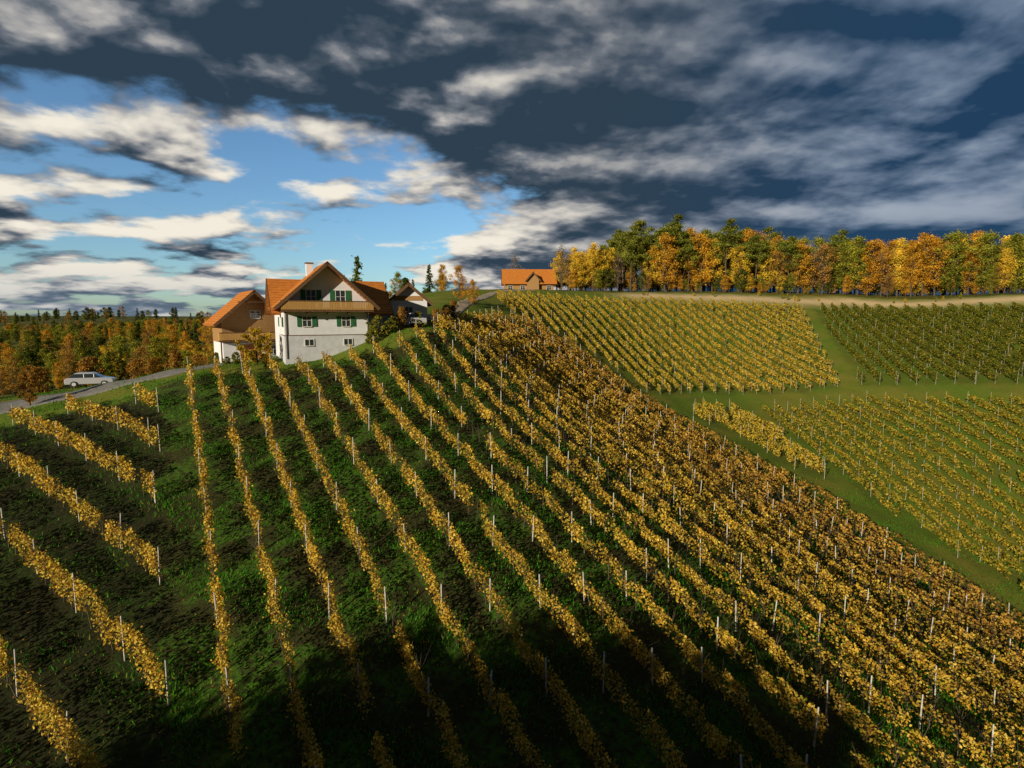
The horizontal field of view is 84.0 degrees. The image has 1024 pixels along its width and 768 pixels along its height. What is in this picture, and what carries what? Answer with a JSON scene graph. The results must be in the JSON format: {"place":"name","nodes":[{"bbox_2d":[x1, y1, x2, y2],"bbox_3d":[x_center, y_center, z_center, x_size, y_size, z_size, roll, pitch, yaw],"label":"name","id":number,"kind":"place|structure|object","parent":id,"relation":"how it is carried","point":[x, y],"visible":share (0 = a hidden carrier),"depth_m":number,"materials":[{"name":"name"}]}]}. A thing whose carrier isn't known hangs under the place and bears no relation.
{"place":"outdoors","nodes":[
{"label":"outdoors","id":0,"kind":"place"},
{"bbox_2d":[0,318,429,413],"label":"road","id":1,"kind":"structure","parent":0,"point":[84,392],"depth_m":57.90,"materials":[{"name":"grey asphalt"}]},
{"bbox_2d":[64,372,116,386],"bbox_3d":[-45.609,-0.536,61.659,4.420,1.499,1.835,-3,7,-22],"label":"parked car","id":2,"kind":"object","parent":1,"relation":"on","point":[77,379],"visible":0.91,"depth_m":60.92,"materials":[{"name":"grey paint"}]},
{"bbox_2d":[0,289,1023,767],"bbox_3d":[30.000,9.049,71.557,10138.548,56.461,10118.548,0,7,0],"label":"ground terrain","id":3,"kind":"structure","parent":0,"point":[24,611],"depth_m":34.16,"materials":[{"name":"green plant"}]},
{"bbox_2d":[13,370,42,405],"bbox_3d":[-46.730,0.568,55.024,2.168,4.012,1.950,0,7,2],"label":"autumn fruit tree","id":4,"kind":"object","parent":3,"relation":"on","point":[23,385],"visible":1,"depth_m":54.70,"materials":[{"name":"orange plant"}]},
{"bbox_2d":[17,364,41,392],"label":"autumn fruit tree","id":5,"kind":"object","parent":3,"relation":"on","point":[33,370],"visible":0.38,"depth_m":67.29,"materials":[{"name":"orange plant"}]},
{"bbox_2d":[34,366,52,393],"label":"autumn fruit tree","id":6,"kind":"object","parent":3,"relation":"on","point":[45,378],"visible":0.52,"depth_m":72.49,"materials":[{"name":"orange plant"}]},
{"bbox_2d":[0,382,175,767],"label":"vineyard rows","id":7,"kind":"object","parent":3,"relation":"on","point":[35,700],"visible":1,"depth_m":30.84,"materials":[{"name":"yellow plant"}]},
{"bbox_2d":[76,356,107,385],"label":"autumn fruit tree","id":8,"kind":"object","parent":3,"relation":"on","point":[94,363],"visible":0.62,"depth_m":71.03,"materials":[{"name":"orange plant"}]},
{"bbox_2d":[120,357,141,379],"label":"autumn fruit tree","id":9,"kind":"object","parent":3,"relation":"on","point":[124,371],"visible":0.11,"depth_m":74.74,"materials":[{"name":"orange plant"}]},
{"bbox_2d":[127,359,147,378],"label":"autumn fruit tree","id":10,"kind":"object","parent":3,"relation":"on","point":[134,367],"visible":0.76,"depth_m":71.03,"materials":[{"name":"orange plant"}]},
{"bbox_2d":[144,359,159,374],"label":"autumn fruit tree","id":11,"kind":"object","parent":3,"relation":"on","point":[151,365],"visible":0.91,"depth_m":68.38,"materials":[{"name":"orange plant"}]},
{"bbox_2d":[162,350,184,369],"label":"autumn fruit tree","id":12,"kind":"object","parent":3,"relation":"on","point":[175,357],"visible":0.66,"depth_m":75.53,"materials":[{"name":"orange plant"}]},
{"bbox_2d":[184,359,198,367],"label":"garden shrub","id":13,"kind":"object","parent":3,"relation":"on","point":[189,362],"visible":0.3,"depth_m":69.06,"materials":[{"name":"green plant"}]},
{"bbox_2d":[192,354,206,366],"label":"autumn fruit tree","id":14,"kind":"object","parent":3,"relation":"on","point":[194,362],"visible":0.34,"depth_m":73.91,"materials":[{"name":"orange plant"}]},
{"bbox_2d":[199,355,208,365],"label":"autumn fruit tree","id":15,"kind":"object","parent":3,"relation":"on","point":[203,359],"visible":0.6,"depth_m":72.02,"materials":[{"name":"orange plant"}]},
{"bbox_2d":[205,352,218,363],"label":"garden shrub","id":16,"kind":"object","parent":3,"relation":"on","point":[216,357],"visible":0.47,"depth_m":70.82,"materials":[{"name":"green plant"}]},
{"bbox_2d":[0,264,448,398],"bbox_3d":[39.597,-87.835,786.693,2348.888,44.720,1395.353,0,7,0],"label":"woodland","id":17,"kind":"object","parent":3,"relation":"on","point":[160,338],"visible":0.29,"depth_m":170.38,"materials":[{"name":"orange plant"}]},
{"bbox_2d":[222,356,230,364],"bbox_3d":[-31.078,-2.468,61.849,0.945,1.136,0.846,-4,8,-28],"label":"garden shrub","id":18,"kind":"object","parent":3,"relation":"on","point":[226,360],"visible":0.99,"depth_m":61.76,"materials":[{"name":"green plant"}]},
{"bbox_2d":[231,352,241,364],"bbox_3d":[-29.396,-2.651,61.014,1.258,1.704,1.126,-5,9,-38],"label":"garden shrub","id":19,"kind":"object","parent":3,"relation":"on","point":[237,359],"visible":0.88,"depth_m":60.82,"materials":[{"name":"green plant"}]},
{"bbox_2d":[214,341,275,362],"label":"stone base","id":20,"kind":"object","parent":3,"relation":"on","point":[228,349],"visible":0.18,"depth_m":68.28,"materials":[{"name":"white paint"}]},
{"bbox_2d":[212,294,275,342],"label":"timber walls","id":21,"kind":"structure","parent":20,"relation":"on","point":[238,319],"depth_m":68.78,"materials":[{"name":"brown wood"}]},
{"bbox_2d":[203,290,252,325],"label":"roof","id":22,"kind":"structure","parent":21,"relation":"on","point":[222,311],"depth_m":70.54,"materials":[{"name":"tile"}]},
{"bbox_2d":[213,290,254,326],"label":"roof bargeboard","id":23,"kind":"object","parent":22,"relation":"attached to","point":[242,301],"visible":1,"depth_m":66.93,"materials":[{"name":"brown wood"}]},
{"bbox_2d":[218,339,275,341],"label":"balcony floor","id":24,"kind":"structure","parent":21,"relation":"attached to","point":[241,340],"depth_m":67.59,"materials":[{"name":"brown wood"}]},
{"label":"roof","id":25,"kind":"object","parent":21,"relation":"on","visible":0},
{"bbox_2d":[253,290,264,301],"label":"roof bargeboard","id":26,"kind":"object","parent":25,"relation":"attached to","point":[259,295],"visible":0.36,"depth_m":68.37,"materials":[{"name":"brown wood"}]},
{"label":"upper window sill","id":27,"kind":"object","parent":21,"relation":"attached to","visible":0},
{"bbox_2d":[250,311,259,317],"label":"window glass","id":28,"kind":"object","parent":27,"relation":"on","point":[255,313],"visible":1,"depth_m":69.16,"materials":[{"name":"grey glass"}]},
{"bbox_2d":[240,344,260,359],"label":"garage door","id":29,"kind":"structure","parent":20,"relation":"in","point":[250,346],"depth_m":69.11,"materials":[{"name":"brown wood"}]},
{"bbox_2d":[235,327,273,363],"bbox_3d":[-27.309,-3.809,60.346,3.959,4.483,3.903,-2,7,-19],"label":"golden bush","id":30,"kind":"object","parent":3,"relation":"on","point":[252,355],"visible":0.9,"depth_m":60.26,"materials":[{"name":"yellow plant"}]},
{"bbox_2d":[265,261,393,364],"bbox_3d":[-20.846,-7.349,65.718,13.320,12.870,12.710,-3,8,-27],"label":"white farmhouse","id":31,"kind":"object","parent":3,"relation":"on","point":[326,306],"visible":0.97,"depth_m":60.59,"materials":[{"name":"white paint"}]},
{"bbox_2d":[303,317,310,325],"bbox_3d":[-21.504,-6.550,59.682,0.850,1.000,0.062,-3,8,-27],"label":"ground window glass","id":32,"kind":"structure","parent":31,"relation":"in","point":[306,320],"depth_m":59.65,"materials":[{"name":"grey glass"}]},
{"bbox_2d":[305,340,313,345],"bbox_3d":[-21.357,-4.370,59.981,0.850,0.620,0.062,-3,8,-27],"label":"cellar window glass","id":33,"kind":"structure","parent":31,"relation":"in","point":[306,341],"depth_m":59.93,"materials":[{"name":"grey glass"}]},
{"bbox_2d":[342,317,349,325],"bbox_3d":[-17.940,-6.763,61.486,0.850,1.000,0.062,-3,8,-27],"label":"ground window glass","id":34,"kind":"structure","parent":31,"relation":"in","point":[345,320],"depth_m":61.45,"materials":[{"name":"grey glass"}]},
{"bbox_2d":[344,339,351,344],"bbox_3d":[-17.793,-4.583,61.785,0.850,0.620,0.062,-3,8,-27],"label":"cellar window glass","id":35,"kind":"structure","parent":31,"relation":"in","point":[345,340],"depth_m":61.71,"materials":[{"name":"grey glass"}]},
{"bbox_2d":[350,255,362,280],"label":"spruce tree","id":36,"kind":"object","parent":3,"relation":"on","point":[357,272],"visible":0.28,"depth_m":74.62,"materials":[{"name":"green plant"}]},
{"bbox_2d":[364,329,378,343],"bbox_3d":[-14.918,-4.848,60.367,1.395,1.988,1.249,1,7,9],"label":"garden shrub","id":37,"kind":"object","parent":3,"relation":"on","point":[368,334],"visible":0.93,"depth_m":60.27,"materials":[{"name":"green plant"}]},
{"bbox_2d":[365,314,391,336],"bbox_3d":[-14.497,-6.061,62.026,2.626,3.124,2.352,3,7,26],"label":"garden shrub","id":38,"kind":"object","parent":3,"relation":"on","point":[376,325],"visible":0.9,"depth_m":61.90,"materials":[{"name":"green plant"}]},
{"bbox_2d":[383,315,389,324],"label":"lean to wall","id":39,"kind":"structure","parent":3,"relation":"on","point":[385,317],"depth_m":72.46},
{"bbox_2d":[386,316,399,331],"bbox_3d":[-13.313,-6.427,62.785,1.597,2.272,1.784,2,7,14],"label":"garden shrub","id":40,"kind":"object","parent":3,"relation":"on","point":[394,326],"visible":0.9,"depth_m":62.65,"materials":[{"name":"green plant"}]},
{"bbox_2d":[394,306,407,327],"bbox_3d":[-12.525,-7.375,63.926,1.737,2.866,1.932,-1,7,-11],"label":"garden shrub","id":41,"kind":"object","parent":3,"relation":"on","point":[401,311],"visible":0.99,"depth_m":63.60,"materials":[{"name":"brown plant"}]},
{"bbox_2d":[390,286,426,325],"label":"small house","id":42,"kind":"structure","parent":3,"relation":"on","point":[420,306],"depth_m":71.35,"materials":[{"name":"white paint"}]},
{"bbox_2d":[394,296,422,300],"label":"gable boards","id":43,"kind":"object","parent":42,"relation":"attached to","point":[408,298],"visible":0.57,"depth_m":71.26,"materials":[{"name":"brown wood"}]},
{"bbox_2d":[405,307,411,313],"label":"window glass","id":44,"kind":"object","parent":42,"relation":"attached to","point":[409,310],"visible":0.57,"depth_m":71.45,"materials":[{"name":"black glass"}]},
{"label":"roof","id":45,"kind":"object","parent":42,"relation":"on","visible":0},
{"bbox_2d":[389,282,409,301],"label":"roof bargeboard","id":46,"kind":"object","parent":45,"relation":"attached to","point":[398,292],"visible":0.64,"depth_m":70.09,"materials":[{"name":"brown wood"}]},
{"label":"roof","id":47,"kind":"object","parent":42,"relation":"on","visible":0},
{"bbox_2d":[407,283,433,305],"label":"roof bargeboard","id":48,"kind":"object","parent":47,"relation":"attached to","point":[421,294],"visible":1,"depth_m":70.77,"materials":[{"name":"brown wood"}]},
{"bbox_2d":[405,313,426,325],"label":"parked car","id":49,"kind":"object","parent":3,"relation":"on","point":[410,320],"visible":0.65,"depth_m":65.24,"materials":[{"name":"grey paint"}]},
{"bbox_2d":[412,311,425,326],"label":"garden shrub","id":50,"kind":"object","parent":3,"relation":"on","point":[418,313],"visible":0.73,"depth_m":65.31,"materials":[{"name":"green plant"}]},
{"bbox_2d":[431,308,440,324],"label":"garden shrub","id":51,"kind":"object","parent":3,"relation":"on","point":[435,311],"visible":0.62,"depth_m":69.34,"materials":[{"name":"brown plant"}]},
{"bbox_2d":[441,307,451,322],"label":"garden shrub","id":52,"kind":"object","parent":3,"relation":"on","point":[445,310],"visible":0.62,"depth_m":73.19,"materials":[{"name":"brown plant"}]},
{"bbox_2d":[442,304,451,315],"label":"garden shrub","id":53,"kind":"object","parent":3,"relation":"on","point":[445,305],"visible":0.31,"depth_m":77.22,"materials":[{"name":"brown plant"}]},
{"bbox_2d":[450,300,459,319],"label":"garden shrub","id":54,"kind":"object","parent":3,"relation":"on","point":[453,304],"visible":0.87,"depth_m":80.80,"materials":[{"name":"brown plant"}]},
{"bbox_2d":[447,265,469,302],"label":"orange tree","id":55,"kind":"object","parent":3,"relation":"on","point":[458,268],"visible":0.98,"depth_m":103.39,"materials":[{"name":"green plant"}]},
{"bbox_2d":[465,279,479,305],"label":"orange tree","id":56,"kind":"object","parent":3,"relation":"on","point":[474,290],"visible":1,"depth_m":102.36,"materials":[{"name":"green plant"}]},
{"bbox_2d":[427,289,528,320],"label":"farm track","id":57,"kind":"structure","parent":3,"relation":"on","point":[464,305],"depth_m":106.53,"materials":[{"name":"beige gravel"}]},
{"bbox_2d":[0,322,1023,767],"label":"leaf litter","id":58,"kind":"object","parent":3,"relation":"on","point":[454,582],"visible":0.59,"depth_m":31.51,"materials":[{"name":"brown plant"}]},
{"bbox_2d":[507,255,523,268],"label":"bare tree","id":59,"kind":"object","parent":3,"relation":"on","point":[516,266],"visible":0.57,"depth_m":168.77,"materials":[{"name":"brown plant"}]},
{"bbox_2d":[501,269,556,289],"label":"farmhouse","id":60,"kind":"object","parent":3,"relation":"on","point":[533,279],"visible":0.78,"depth_m":164.26,"materials":[{"name":"tile"}]},
{"bbox_2d":[553,243,569,289],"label":"tree","id":61,"kind":"object","parent":3,"relation":"on","point":[562,265],"visible":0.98,"depth_m":160.07,"materials":[{"name":"orange plant"}]},
{"bbox_2d":[183,308,1023,767],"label":"vineyard rows","id":62,"kind":"object","parent":3,"relation":"on","point":[585,736],"visible":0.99,"depth_m":35.64,"materials":[{"name":"yellow plant"}]},
{"bbox_2d":[497,289,839,393],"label":"vineyard rows","id":63,"kind":"object","parent":3,"relation":"on","point":[506,298],"visible":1,"depth_m":116.53,"materials":[{"name":"yellow plant"}]},
{"bbox_2d":[693,398,825,478],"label":"vineyard rows","id":64,"kind":"object","parent":3,"relation":"on","point":[748,433],"visible":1,"depth_m":80.84,"materials":[{"name":"yellow plant"}]},
{"bbox_2d":[550,210,1023,302],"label":"autumn forest","id":65,"kind":"object","parent":3,"relation":"on","point":[692,261],"visible":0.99,"depth_m":155.43,"materials":[{"name":"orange plant"}]},
{"bbox_2d":[762,392,1023,591],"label":"vineyard rows","id":66,"kind":"object","parent":3,"relation":"on","point":[881,435],"visible":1,"depth_m":74.71,"materials":[{"name":"yellow plant"}]},
{"bbox_2d":[820,301,1023,384],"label":"vineyard rows","id":67,"kind":"object","parent":3,"relation":"on","point":[918,350],"visible":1,"depth_m":111.30,"materials":[{"name":"green plant"}]},
{"bbox_2d":[0,0,1023,315],"label":"sky","id":68,"kind":"structure","parent":0,"point":[188,156],"materials":[{"name":"blue"}]},
{"label":"balcony board","id":69,"kind":"object","parent":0,"visible":0},
{"bbox_2d":[225,332,272,332],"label":"balcony rail top","id":70,"kind":"object","parent":69,"relation":"on","point":[245,332],"visible":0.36,"depth_m":67.62,"materials":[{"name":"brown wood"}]}
]}

